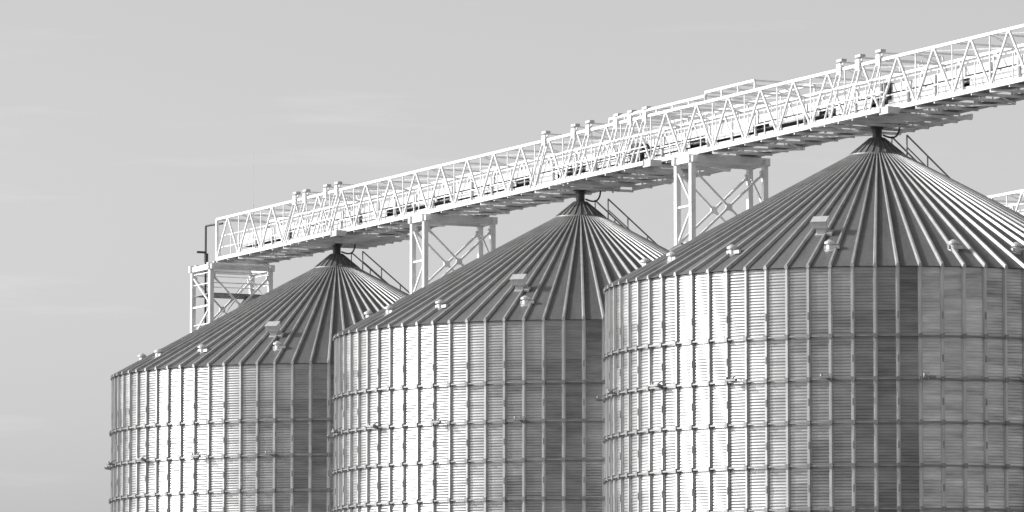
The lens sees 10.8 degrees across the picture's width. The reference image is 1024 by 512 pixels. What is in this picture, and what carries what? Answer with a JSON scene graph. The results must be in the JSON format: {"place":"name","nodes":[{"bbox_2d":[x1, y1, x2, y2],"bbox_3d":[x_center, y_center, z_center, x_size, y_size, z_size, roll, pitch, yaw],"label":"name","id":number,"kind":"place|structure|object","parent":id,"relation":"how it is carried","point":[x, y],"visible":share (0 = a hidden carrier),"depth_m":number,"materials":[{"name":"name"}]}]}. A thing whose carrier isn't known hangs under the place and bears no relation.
{"place":"outdoors","nodes":[
{"label":"outdoors","id":0,"kind":"place"},
{"bbox_2d":[0,0,1023,511],"label":"sky","id":1,"kind":"structure","parent":0,"point":[128,128],"materials":[{"name":"grey"}]},
{"label":"ground","id":2,"kind":"structure","parent":0,"visible":0},
{"bbox_2d":[189,222,274,332],"bbox_3d":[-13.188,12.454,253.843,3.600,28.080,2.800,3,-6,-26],"label":"support tower","id":3,"kind":"structure","parent":2,"relation":"on","point":[212,269],"depth_m":254.57,"materials":[{"name":"metal"}]},
{"bbox_2d":[104,244,409,511],"bbox_3d":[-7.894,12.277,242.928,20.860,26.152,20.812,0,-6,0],"label":"grain silo","id":4,"kind":"object","parent":2,"relation":"on","point":[232,411],"visible":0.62,"depth_m":235.47,"materials":[{"name":"metal"}]},
{"bbox_2d":[408,213,497,293],"bbox_3d":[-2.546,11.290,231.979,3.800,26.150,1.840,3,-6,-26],"label":"support tower","id":5,"kind":"structure","parent":2,"relation":"on","point":[478,222],"depth_m":232.85,"materials":[{"name":"white metal"}]},
{"bbox_2d":[326,190,669,511],"bbox_3d":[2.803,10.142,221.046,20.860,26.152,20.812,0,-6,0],"label":"grain silo","id":6,"kind":"object","parent":2,"relation":"on","point":[477,385],"visible":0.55,"depth_m":213.31,"materials":[{"name":"metal"}]},
{"bbox_2d":[672,153,769,245],"bbox_3d":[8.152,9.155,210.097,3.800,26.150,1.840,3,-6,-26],"label":"support tower","id":7,"kind":"structure","parent":2,"relation":"on","point":[694,162],"depth_m":210.95,"materials":[{"name":"white metal"}]},
{"bbox_2d":[215,24,1023,265],"bbox_3d":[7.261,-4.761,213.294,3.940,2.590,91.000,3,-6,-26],"label":"conveyor gallery","id":8,"kind":"object","parent":7,"relation":"on","point":[888,105],"visible":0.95,"depth_m":215.12,"materials":[{"name":"white paint"}]},
{"bbox_2d":[595,124,1023,511],"bbox_3d":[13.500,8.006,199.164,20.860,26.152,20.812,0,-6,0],"label":"grain silo","id":9,"kind":"object","parent":2,"relation":"on","point":[845,334],"visible":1,"depth_m":190.66,"materials":[{"name":"metal"}]},
{"bbox_3d":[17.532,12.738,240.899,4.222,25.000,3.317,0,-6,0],"label":"support tower","id":10,"kind":"object","parent":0,"visible":0},
{"bbox_2d":[987,189,1023,214],"bbox_3d":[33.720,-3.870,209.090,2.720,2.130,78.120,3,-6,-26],"label":"conveyor gallery","id":11,"kind":"object","parent":10,"relation":"on","point":[1018,202],"visible":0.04,"depth_m":232.19,"materials":[{"name":"white paint"}]}
]}

